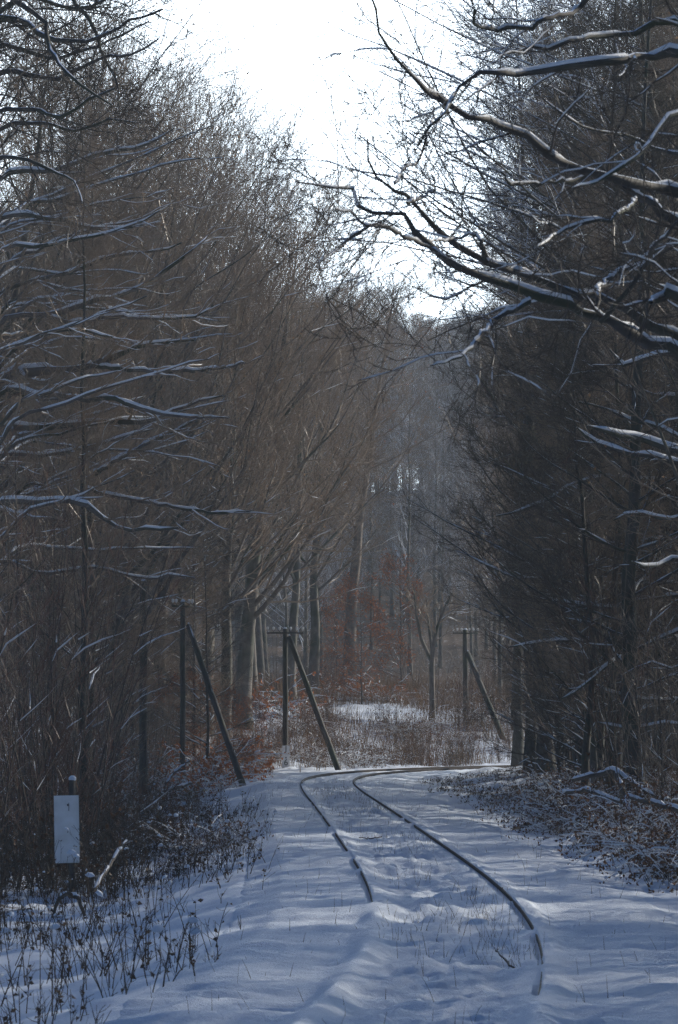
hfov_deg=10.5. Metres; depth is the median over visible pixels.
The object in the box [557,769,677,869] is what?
bramble bush
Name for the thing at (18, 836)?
brown scrub
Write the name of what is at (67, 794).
brown scrub
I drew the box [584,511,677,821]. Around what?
stem thicket
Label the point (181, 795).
bramble bush
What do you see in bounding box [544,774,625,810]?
bramble bush
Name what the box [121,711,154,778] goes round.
stem thicket
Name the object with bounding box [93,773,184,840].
brown scrub
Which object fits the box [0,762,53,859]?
brown scrub
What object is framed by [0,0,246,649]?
bare beech
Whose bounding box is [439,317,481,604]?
distant tree
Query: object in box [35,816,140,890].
brown scrub
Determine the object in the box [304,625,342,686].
stem thicket
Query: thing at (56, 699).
stem thicket
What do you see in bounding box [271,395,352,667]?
distant tree
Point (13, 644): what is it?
stem thicket
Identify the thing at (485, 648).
distant tree
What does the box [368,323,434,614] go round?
distant tree
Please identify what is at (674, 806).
fallen branch
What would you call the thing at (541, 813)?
bramble bush
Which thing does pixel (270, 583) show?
distant tree
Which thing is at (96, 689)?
stem thicket
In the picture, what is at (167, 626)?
young tree
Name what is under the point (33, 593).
stem thicket
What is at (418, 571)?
distant tree
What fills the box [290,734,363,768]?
bank brush
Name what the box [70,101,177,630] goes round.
woodland tree
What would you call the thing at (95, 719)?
stem thicket
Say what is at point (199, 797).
bramble bush
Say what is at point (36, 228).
woodland tree
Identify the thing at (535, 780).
bramble bush
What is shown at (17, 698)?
stem thicket
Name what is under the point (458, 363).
distant tree
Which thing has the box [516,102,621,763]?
woodland tree
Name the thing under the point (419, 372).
distant tree
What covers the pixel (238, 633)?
distant tree
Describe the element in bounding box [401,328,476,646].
distant tree
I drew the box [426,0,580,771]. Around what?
dark tree
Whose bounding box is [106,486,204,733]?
young tree
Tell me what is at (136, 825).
brown scrub
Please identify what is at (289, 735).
bank brush
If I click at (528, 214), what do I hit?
frosted tree
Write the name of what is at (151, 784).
bramble bush
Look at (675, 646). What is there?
woodland tree
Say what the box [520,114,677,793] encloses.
woodland tree
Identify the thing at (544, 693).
young tree
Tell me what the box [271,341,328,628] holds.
distant tree
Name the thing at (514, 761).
dark tree
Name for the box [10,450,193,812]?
stem thicket
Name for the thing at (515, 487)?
dark tree
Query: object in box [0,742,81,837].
brown scrub
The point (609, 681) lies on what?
stem thicket
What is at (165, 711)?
stem thicket
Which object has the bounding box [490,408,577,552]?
woodland tree
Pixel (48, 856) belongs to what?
brown scrub
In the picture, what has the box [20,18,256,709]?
bare beech
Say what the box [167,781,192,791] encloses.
fallen branch
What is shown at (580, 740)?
stem thicket
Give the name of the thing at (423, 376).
distant tree
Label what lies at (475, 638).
distant tree
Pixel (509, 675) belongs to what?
young tree
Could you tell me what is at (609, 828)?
bramble bush
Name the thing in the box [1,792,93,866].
brown scrub
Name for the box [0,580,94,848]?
stem thicket
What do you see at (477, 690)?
stem thicket
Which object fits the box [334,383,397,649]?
distant tree
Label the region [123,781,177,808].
bramble bush
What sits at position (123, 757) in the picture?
leafy bush
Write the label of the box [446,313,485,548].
distant tree
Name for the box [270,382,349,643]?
distant tree
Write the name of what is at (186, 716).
stem thicket
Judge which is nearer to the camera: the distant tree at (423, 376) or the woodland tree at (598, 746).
the woodland tree at (598, 746)
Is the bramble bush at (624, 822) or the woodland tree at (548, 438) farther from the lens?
the woodland tree at (548, 438)
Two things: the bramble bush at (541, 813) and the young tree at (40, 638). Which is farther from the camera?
the young tree at (40, 638)
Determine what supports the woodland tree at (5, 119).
on the ground at (210, 906)
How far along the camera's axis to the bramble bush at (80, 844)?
57.16 m
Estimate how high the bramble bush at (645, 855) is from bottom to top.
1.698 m
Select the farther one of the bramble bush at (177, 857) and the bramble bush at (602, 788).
the bramble bush at (602, 788)
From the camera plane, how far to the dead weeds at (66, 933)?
38.15 m
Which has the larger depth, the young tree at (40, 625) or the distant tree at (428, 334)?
the distant tree at (428, 334)
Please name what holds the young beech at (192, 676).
on the ground at (210, 906)
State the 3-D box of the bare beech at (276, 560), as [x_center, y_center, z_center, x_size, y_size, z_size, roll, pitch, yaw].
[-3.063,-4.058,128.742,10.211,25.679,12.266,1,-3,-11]
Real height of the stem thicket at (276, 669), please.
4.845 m
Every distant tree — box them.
[171,519,271,634]
[197,329,339,680]
[215,526,268,653]
[219,349,289,669]
[232,463,291,624]
[236,362,343,638]
[266,322,372,677]
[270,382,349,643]
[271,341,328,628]
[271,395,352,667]
[281,322,380,683]
[292,376,396,608]
[295,278,368,390]
[301,405,355,599]
[315,302,386,639]
[316,286,361,424]
[320,284,423,441]
[321,377,376,656]
[324,402,384,584]
[330,329,377,602]
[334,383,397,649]
[338,380,368,611]
[344,362,395,592]
[347,383,401,641]
[350,274,392,541]
[351,304,386,583]
[352,319,403,620]
[358,302,452,623]
[362,293,419,552]
[364,298,397,494]
[367,330,463,675]
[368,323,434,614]
[372,316,434,570]
[373,381,446,627]
[373,420,432,653]
[376,335,440,570]
[386,301,430,480]
[391,315,445,580]
[394,398,486,667]
[396,308,441,506]
[399,318,438,451]
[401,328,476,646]
[403,317,481,593]
[410,317,434,515]
[410,318,473,602]
[411,311,456,452]
[411,324,491,611]
[412,317,472,429]
[414,374,460,578]
[429,306,474,533]
[431,370,497,656]
[432,306,471,417]
[432,390,510,649]
[434,308,475,467]
[435,318,471,484]
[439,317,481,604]
[439,410,493,683]
[440,300,511,683]
[440,305,514,684]
[440,340,514,686]
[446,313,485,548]
[448,310,499,502]
[448,322,488,496]
[463,397,491,627]
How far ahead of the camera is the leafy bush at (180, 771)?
104.50 m
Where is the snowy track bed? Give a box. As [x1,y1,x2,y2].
[98,766,677,1023]
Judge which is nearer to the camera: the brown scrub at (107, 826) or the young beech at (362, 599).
the brown scrub at (107, 826)
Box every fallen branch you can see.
[52,891,85,917]
[92,839,128,893]
[164,760,189,785]
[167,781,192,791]
[495,949,515,967]
[562,786,630,804]
[573,766,653,797]
[614,771,632,813]
[627,793,677,812]
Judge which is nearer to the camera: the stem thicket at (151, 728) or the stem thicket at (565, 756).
the stem thicket at (565, 756)
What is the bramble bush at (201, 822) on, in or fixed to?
on the ground at (210, 906)
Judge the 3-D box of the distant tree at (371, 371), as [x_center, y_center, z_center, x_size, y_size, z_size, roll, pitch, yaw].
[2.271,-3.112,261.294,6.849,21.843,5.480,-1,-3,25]
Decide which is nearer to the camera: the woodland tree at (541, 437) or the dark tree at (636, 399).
the dark tree at (636, 399)
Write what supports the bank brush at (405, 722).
on the ground at (210, 906)
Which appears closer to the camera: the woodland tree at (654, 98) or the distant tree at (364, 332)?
the woodland tree at (654, 98)
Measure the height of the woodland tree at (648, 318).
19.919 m
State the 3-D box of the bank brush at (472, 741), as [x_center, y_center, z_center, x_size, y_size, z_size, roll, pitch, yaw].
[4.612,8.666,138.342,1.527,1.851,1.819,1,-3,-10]
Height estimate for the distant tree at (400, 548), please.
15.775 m
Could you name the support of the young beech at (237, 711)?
on the ground at (210, 906)
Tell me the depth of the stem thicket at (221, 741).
120.92 m
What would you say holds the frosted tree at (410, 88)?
on the ground at (210, 906)
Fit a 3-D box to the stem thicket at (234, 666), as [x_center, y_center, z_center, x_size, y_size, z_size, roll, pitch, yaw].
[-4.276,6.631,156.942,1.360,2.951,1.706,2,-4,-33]
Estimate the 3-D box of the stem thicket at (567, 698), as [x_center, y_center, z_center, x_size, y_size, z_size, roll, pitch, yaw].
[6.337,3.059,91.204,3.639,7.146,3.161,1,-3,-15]
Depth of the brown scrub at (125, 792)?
63.06 m
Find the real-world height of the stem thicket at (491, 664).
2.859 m
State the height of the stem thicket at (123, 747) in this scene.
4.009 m
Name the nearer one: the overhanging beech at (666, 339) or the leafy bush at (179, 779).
the overhanging beech at (666, 339)
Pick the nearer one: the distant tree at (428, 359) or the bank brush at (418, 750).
the bank brush at (418, 750)
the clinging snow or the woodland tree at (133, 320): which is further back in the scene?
the woodland tree at (133, 320)
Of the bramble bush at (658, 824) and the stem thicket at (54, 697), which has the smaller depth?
the bramble bush at (658, 824)
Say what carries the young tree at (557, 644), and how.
on the ground at (210, 906)
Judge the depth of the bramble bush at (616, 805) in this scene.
60.56 m
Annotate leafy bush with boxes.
[93,743,179,779]
[94,743,205,791]
[130,766,230,800]
[150,741,271,789]
[170,738,274,778]
[175,735,289,781]
[185,739,275,773]
[204,734,279,769]
[215,671,335,719]
[297,663,377,696]
[340,672,419,703]
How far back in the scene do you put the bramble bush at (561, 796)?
63.66 m
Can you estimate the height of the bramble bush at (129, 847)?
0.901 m
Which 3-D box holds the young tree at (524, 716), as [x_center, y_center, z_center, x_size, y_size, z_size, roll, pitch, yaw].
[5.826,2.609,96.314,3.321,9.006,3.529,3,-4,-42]
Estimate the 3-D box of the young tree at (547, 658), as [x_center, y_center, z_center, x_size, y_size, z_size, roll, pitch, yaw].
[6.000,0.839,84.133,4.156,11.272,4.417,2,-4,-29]
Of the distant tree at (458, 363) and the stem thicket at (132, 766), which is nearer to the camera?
the stem thicket at (132, 766)
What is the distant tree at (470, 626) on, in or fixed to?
on the ground at (210, 906)
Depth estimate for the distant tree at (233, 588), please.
212.23 m
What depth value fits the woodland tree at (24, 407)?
130.79 m
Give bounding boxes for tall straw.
[60,665,564,779]
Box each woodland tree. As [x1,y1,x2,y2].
[0,0,154,755]
[0,0,178,530]
[0,0,191,473]
[0,48,64,716]
[0,61,164,805]
[0,125,184,609]
[0,184,216,707]
[1,162,74,712]
[6,58,190,781]
[36,170,243,564]
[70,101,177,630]
[95,171,191,606]
[109,174,240,742]
[110,45,395,733]
[123,42,376,711]
[196,263,287,628]
[462,76,577,760]
[473,54,598,682]
[477,0,677,780]
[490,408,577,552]
[491,264,668,796]
[492,70,630,660]
[492,224,563,666]
[495,196,663,788]
[499,0,636,605]
[502,123,605,767]
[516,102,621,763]
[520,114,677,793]
[520,134,677,785]
[521,103,602,685]
[534,0,677,780]
[548,0,677,781]
[558,1,677,617]
[567,0,677,769]
[567,0,677,778]
[569,1,677,541]
[600,0,677,632]
[625,197,677,696]
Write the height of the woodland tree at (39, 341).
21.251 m
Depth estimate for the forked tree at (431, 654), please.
149.38 m
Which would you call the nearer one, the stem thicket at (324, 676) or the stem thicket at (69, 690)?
the stem thicket at (69, 690)
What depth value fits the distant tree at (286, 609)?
182.29 m
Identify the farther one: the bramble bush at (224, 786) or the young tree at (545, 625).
the bramble bush at (224, 786)
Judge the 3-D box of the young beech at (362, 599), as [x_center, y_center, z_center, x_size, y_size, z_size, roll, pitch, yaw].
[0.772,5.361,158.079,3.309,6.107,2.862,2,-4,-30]
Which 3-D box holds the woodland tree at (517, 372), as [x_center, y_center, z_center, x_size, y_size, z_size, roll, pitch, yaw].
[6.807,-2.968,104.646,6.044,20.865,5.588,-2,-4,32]
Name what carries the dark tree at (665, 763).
on the ground at (210, 906)
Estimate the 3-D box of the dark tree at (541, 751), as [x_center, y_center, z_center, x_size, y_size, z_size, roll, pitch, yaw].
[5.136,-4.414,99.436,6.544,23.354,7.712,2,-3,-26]
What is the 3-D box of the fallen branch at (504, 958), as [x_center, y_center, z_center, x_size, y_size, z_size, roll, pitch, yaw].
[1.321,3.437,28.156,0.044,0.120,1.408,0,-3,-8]
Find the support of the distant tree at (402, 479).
on the ground at (210, 906)
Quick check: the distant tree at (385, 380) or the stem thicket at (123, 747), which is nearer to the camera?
the stem thicket at (123, 747)
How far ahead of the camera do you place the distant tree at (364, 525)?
240.08 m
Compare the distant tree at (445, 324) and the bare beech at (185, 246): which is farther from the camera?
the distant tree at (445, 324)
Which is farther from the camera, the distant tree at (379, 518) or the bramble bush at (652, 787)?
the distant tree at (379, 518)
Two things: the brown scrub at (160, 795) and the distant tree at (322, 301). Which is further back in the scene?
the distant tree at (322, 301)
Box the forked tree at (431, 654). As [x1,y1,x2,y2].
[394,575,478,720]
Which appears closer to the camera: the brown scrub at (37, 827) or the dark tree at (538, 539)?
the brown scrub at (37, 827)
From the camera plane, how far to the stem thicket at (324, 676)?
157.76 m
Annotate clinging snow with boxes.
[0,783,276,1001]
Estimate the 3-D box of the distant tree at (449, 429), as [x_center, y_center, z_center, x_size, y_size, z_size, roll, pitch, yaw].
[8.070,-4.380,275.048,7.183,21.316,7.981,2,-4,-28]
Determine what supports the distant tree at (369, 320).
on the ground at (210, 906)
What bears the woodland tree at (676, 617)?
on the ground at (210, 906)
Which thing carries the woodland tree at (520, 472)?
on the ground at (210, 906)
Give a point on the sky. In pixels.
(295, 23)
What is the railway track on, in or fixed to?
on the snowy track bed
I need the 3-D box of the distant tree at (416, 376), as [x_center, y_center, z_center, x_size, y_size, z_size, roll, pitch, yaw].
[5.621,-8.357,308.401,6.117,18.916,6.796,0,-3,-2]
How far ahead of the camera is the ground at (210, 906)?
47.69 m
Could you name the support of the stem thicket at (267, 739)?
on the ground at (210, 906)
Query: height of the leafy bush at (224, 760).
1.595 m
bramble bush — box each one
[11,818,129,869]
[12,851,131,871]
[17,820,158,864]
[42,820,166,865]
[99,750,181,787]
[102,788,164,816]
[105,765,187,805]
[115,781,261,854]
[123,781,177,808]
[129,807,273,856]
[143,838,223,872]
[147,770,212,801]
[160,787,223,812]
[163,797,221,819]
[167,785,225,804]
[206,774,247,792]
[468,771,628,827]
[480,755,672,833]
[490,755,590,802]
[491,797,599,838]
[495,772,590,807]
[503,747,677,852]
[506,788,677,854]
[509,755,573,789]
[517,770,624,814]
[524,759,617,804]
[532,765,603,782]
[536,742,671,788]
[541,761,572,781]
[543,792,677,849]
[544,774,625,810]
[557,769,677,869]
[558,779,666,799]
[563,794,646,823]
[571,773,677,892]
[574,784,670,826]
[587,747,672,808]
[590,793,677,826]
[592,823,677,879]
[594,804,677,879]
[596,766,676,805]
[604,754,677,803]
[611,801,677,854]
[630,768,677,824]
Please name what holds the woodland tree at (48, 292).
on the ground at (210, 906)
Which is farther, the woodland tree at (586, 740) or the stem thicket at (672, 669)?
the stem thicket at (672, 669)
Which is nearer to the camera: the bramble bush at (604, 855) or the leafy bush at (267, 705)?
the bramble bush at (604, 855)
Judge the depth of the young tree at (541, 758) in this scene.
84.45 m
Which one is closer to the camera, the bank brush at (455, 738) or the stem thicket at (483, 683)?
the bank brush at (455, 738)
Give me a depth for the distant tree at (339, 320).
296.23 m
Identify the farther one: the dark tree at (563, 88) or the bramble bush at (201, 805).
the dark tree at (563, 88)
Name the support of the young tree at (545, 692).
on the ground at (210, 906)
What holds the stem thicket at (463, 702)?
on the ground at (210, 906)
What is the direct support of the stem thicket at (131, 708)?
on the ground at (210, 906)
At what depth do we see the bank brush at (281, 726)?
131.80 m
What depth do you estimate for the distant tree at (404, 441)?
276.81 m
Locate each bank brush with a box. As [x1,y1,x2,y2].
[232,712,257,737]
[234,735,281,765]
[253,690,342,735]
[253,714,293,750]
[262,727,298,763]
[273,720,375,765]
[276,702,354,734]
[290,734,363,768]
[292,746,339,757]
[300,692,341,726]
[300,709,340,746]
[305,723,367,745]
[321,704,354,720]
[323,739,359,763]
[327,740,401,767]
[339,735,399,755]
[353,691,466,743]
[354,738,427,764]
[365,700,398,726]
[379,716,458,740]
[385,722,430,760]
[395,726,441,765]
[402,737,433,765]
[431,715,488,743]
[434,739,472,765]
[442,718,482,764]
[442,741,469,759]
[444,687,524,729]
[454,706,485,727]
[484,734,512,762]
[497,712,524,750]
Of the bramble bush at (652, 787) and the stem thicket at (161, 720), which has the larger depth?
the stem thicket at (161, 720)
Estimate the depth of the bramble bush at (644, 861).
44.24 m
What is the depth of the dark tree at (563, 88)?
108.75 m
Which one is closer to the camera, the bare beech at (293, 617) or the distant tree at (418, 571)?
the bare beech at (293, 617)
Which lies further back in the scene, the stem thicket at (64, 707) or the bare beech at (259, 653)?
the bare beech at (259, 653)
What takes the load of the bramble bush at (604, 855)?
on the ground at (210, 906)
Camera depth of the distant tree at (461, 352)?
308.50 m
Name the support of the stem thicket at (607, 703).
on the ground at (210, 906)
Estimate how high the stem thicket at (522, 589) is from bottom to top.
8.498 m
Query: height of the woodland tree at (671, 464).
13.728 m
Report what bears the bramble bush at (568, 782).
on the ground at (210, 906)
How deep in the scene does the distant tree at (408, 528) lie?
226.93 m
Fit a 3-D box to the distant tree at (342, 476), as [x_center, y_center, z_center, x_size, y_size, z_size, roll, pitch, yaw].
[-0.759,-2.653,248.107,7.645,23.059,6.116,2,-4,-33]
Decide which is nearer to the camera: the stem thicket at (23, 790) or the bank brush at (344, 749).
the stem thicket at (23, 790)
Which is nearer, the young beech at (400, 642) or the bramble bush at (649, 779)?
the bramble bush at (649, 779)
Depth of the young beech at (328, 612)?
175.90 m
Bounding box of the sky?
[0,0,636,488]
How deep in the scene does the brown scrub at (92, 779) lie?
61.43 m
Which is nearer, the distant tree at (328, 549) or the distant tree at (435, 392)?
the distant tree at (328, 549)
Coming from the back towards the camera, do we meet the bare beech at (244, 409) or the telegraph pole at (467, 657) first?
the telegraph pole at (467, 657)
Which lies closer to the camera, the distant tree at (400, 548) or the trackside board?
the trackside board
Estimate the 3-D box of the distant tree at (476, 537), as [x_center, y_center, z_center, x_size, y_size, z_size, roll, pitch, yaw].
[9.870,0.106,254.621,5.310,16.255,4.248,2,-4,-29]
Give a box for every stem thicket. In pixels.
[0,390,76,838]
[0,402,109,809]
[0,402,142,887]
[0,412,194,887]
[0,417,202,837]
[0,424,136,862]
[0,440,49,873]
[0,470,45,798]
[0,474,160,879]
[0,477,125,816]
[0,520,75,784]
[0,568,145,825]
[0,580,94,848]
[0,585,76,799]
[0,586,83,887]
[0,587,54,782]
[0,615,50,812]
[1,495,138,811]
[2,556,140,803]
[2,585,137,779]
[6,559,165,794]
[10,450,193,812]
[19,628,132,778]
[22,505,155,793]
[24,585,165,836]
[44,564,174,817]
[95,686,163,795]
[115,679,172,793]
[116,661,178,795]
[117,737,152,792]
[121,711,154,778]
[124,674,173,762]
[125,654,187,768]
[128,725,168,787]
[134,697,188,772]
[147,657,188,767]
[147,697,188,772]
[154,708,189,765]
[164,679,198,740]
[191,704,225,756]
[209,706,239,765]
[232,640,255,687]
[239,699,275,763]
[256,600,316,702]
[296,648,309,684]
[303,653,336,697]
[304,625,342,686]
[306,652,337,693]
[391,631,426,691]
[399,605,441,688]
[414,617,462,715]
[446,664,481,732]
[455,646,496,726]
[461,653,494,709]
[469,612,511,686]
[476,640,507,706]
[481,638,497,683]
[484,477,606,784]
[484,631,512,690]
[491,533,607,774]
[499,513,570,726]
[514,521,607,759]
[539,476,677,803]
[545,423,677,812]
[565,560,666,751]
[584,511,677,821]
[611,598,677,803]
[614,551,677,809]
[638,562,677,737]
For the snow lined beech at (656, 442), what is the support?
on the ground at (210, 906)
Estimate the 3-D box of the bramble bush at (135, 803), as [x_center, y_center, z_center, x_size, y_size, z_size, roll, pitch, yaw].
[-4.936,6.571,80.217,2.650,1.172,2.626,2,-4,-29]
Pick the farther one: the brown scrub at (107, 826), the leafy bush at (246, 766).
the leafy bush at (246, 766)
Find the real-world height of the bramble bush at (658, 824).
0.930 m
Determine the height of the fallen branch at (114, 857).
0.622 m
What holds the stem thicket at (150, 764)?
on the ground at (210, 906)
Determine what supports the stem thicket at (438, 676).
on the ground at (210, 906)
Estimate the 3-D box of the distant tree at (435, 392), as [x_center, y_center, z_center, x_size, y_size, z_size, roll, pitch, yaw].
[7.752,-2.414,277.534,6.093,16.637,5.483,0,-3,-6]
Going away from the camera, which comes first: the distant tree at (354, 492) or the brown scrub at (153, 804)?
the brown scrub at (153, 804)
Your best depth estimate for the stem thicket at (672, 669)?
74.76 m
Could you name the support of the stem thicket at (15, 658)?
on the ground at (210, 906)
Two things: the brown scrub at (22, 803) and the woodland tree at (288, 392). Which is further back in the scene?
the woodland tree at (288, 392)
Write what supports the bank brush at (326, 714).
on the ground at (210, 906)
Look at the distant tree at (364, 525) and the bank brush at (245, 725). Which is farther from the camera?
the distant tree at (364, 525)
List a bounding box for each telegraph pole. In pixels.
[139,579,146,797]
[172,599,245,785]
[266,627,340,769]
[452,628,506,739]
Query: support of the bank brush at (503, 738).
on the ground at (210, 906)
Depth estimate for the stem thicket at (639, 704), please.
58.50 m
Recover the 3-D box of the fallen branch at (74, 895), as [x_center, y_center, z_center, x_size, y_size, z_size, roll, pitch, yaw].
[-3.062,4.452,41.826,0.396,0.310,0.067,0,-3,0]
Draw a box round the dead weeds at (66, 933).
[0,776,282,1023]
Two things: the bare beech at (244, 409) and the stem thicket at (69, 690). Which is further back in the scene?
the bare beech at (244, 409)
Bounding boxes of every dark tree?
[380,0,590,772]
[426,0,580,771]
[430,0,677,805]
[436,39,558,766]
[446,0,677,790]
[449,0,667,774]
[454,217,514,702]
[460,155,538,728]
[478,0,578,761]
[508,0,607,467]
[560,1,677,772]
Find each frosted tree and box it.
[244,0,660,735]
[248,0,677,566]
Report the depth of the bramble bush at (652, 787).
62.28 m
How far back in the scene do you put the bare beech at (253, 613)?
139.85 m
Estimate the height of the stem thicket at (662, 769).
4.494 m
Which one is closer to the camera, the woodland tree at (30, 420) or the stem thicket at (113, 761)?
the stem thicket at (113, 761)
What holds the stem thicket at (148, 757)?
on the ground at (210, 906)
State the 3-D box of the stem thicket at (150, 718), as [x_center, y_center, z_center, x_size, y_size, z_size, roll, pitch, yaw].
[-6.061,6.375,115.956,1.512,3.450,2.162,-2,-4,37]
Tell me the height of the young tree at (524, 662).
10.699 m
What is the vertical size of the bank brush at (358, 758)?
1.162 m
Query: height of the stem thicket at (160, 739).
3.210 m
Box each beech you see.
[0,0,239,264]
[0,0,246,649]
[0,0,259,629]
[0,0,280,767]
[0,82,318,622]
[3,2,202,671]
[9,0,342,775]
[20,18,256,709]
[33,2,363,739]
[104,34,327,690]
[121,35,390,751]
[134,70,297,705]
[165,662,224,757]
[172,101,333,693]
[189,83,430,730]
[192,112,340,684]
[202,684,253,764]
[227,173,442,702]
[235,0,677,464]
[239,176,451,701]
[239,695,269,757]
[279,253,473,689]
[319,567,394,704]
[319,581,370,687]
[358,548,428,686]
[494,349,677,747]
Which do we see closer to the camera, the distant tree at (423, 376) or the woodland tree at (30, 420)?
the woodland tree at (30, 420)
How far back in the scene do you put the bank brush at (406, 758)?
133.88 m
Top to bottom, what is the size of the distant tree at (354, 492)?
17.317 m
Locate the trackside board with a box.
[54,775,79,897]
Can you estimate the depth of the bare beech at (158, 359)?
83.62 m
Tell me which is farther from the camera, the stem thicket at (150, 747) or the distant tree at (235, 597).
the distant tree at (235, 597)
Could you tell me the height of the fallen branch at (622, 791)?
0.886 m
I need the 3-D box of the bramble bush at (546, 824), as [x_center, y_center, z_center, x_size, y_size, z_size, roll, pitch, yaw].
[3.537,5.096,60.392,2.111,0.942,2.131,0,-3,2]
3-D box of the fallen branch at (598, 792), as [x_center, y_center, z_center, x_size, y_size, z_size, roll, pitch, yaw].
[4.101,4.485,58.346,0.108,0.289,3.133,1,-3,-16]
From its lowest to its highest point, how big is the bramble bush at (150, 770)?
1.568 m
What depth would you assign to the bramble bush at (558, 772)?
80.78 m
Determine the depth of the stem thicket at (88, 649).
67.57 m
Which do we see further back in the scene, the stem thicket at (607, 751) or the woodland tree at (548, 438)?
the woodland tree at (548, 438)
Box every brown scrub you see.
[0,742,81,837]
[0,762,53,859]
[0,762,115,829]
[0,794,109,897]
[0,819,54,888]
[1,775,99,878]
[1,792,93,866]
[16,739,131,840]
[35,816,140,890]
[38,765,197,895]
[50,759,149,843]
[54,782,144,867]
[79,793,167,858]
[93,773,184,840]
[131,771,202,843]
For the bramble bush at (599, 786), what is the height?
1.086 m
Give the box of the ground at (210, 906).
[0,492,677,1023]
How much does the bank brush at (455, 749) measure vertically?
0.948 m
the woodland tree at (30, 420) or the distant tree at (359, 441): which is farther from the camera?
the distant tree at (359, 441)
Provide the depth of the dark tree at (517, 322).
122.26 m
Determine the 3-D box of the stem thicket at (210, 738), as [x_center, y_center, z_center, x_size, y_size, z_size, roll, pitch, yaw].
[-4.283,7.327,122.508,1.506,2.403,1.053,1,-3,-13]
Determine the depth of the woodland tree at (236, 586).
171.13 m
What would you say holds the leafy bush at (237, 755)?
on the ground at (210, 906)
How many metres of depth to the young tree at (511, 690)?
100.00 m
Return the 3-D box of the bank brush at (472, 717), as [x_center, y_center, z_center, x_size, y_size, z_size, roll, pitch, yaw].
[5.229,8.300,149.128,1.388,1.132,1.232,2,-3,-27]
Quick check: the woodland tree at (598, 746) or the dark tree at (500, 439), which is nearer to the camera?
the woodland tree at (598, 746)
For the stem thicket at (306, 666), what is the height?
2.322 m
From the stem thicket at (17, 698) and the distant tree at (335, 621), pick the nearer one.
the stem thicket at (17, 698)
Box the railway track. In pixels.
[300,765,542,994]
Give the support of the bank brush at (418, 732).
on the ground at (210, 906)
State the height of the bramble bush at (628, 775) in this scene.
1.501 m
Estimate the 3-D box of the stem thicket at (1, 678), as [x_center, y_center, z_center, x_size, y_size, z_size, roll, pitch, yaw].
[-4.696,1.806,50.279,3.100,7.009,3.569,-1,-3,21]
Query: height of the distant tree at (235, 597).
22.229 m
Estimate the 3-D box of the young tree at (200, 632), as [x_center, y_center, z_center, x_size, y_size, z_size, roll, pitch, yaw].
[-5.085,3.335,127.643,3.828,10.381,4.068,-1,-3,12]
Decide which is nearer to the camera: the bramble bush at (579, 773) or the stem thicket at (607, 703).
the bramble bush at (579, 773)
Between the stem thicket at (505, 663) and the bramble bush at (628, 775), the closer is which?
the bramble bush at (628, 775)
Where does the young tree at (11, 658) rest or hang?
on the ground at (210, 906)
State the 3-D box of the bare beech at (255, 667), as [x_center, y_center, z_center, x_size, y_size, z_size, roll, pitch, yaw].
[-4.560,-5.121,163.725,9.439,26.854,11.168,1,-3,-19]
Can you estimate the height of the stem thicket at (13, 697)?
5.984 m
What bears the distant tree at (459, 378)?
on the ground at (210, 906)
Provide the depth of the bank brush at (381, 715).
145.20 m
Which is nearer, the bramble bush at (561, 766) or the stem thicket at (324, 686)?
the bramble bush at (561, 766)
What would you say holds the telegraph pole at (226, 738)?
on the ground at (210, 906)
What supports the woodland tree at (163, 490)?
on the ground at (210, 906)
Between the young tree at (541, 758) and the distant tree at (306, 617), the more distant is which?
the distant tree at (306, 617)
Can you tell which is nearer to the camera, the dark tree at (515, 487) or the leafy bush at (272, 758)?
the dark tree at (515, 487)
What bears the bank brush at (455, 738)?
on the ground at (210, 906)
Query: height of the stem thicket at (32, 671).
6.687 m
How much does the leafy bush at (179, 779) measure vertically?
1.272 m
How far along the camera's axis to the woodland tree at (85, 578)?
64.85 m
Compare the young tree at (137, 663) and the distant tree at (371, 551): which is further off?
the distant tree at (371, 551)
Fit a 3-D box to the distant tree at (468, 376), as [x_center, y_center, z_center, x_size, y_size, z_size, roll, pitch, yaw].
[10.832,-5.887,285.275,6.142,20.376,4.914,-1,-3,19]
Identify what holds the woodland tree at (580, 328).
on the ground at (210, 906)
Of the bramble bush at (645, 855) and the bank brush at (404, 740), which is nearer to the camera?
the bramble bush at (645, 855)
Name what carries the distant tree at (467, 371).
on the ground at (210, 906)
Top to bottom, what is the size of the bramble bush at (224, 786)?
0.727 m
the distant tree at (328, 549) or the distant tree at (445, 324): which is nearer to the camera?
the distant tree at (328, 549)
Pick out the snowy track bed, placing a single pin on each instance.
(365, 974)
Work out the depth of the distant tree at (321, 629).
216.02 m
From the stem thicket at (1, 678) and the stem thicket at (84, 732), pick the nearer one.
the stem thicket at (1, 678)
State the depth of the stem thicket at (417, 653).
178.34 m
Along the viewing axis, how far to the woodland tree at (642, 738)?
82.29 m
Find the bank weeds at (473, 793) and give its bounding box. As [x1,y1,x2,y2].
[420,766,677,895]
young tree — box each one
[0,464,103,733]
[0,535,42,750]
[6,511,99,722]
[13,520,97,739]
[30,523,107,732]
[61,505,156,750]
[64,530,113,689]
[72,544,174,745]
[88,503,196,763]
[97,489,179,726]
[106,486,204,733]
[129,489,210,702]
[138,475,269,774]
[147,463,246,725]
[147,473,251,764]
[472,329,570,768]
[473,394,606,788]
[486,461,571,769]
[488,414,567,763]
[497,442,565,701]
[500,328,670,765]
[505,383,657,721]
[505,420,662,736]
[508,432,573,768]
[525,316,669,745]
[536,607,574,745]
[568,364,671,720]
[653,503,670,772]

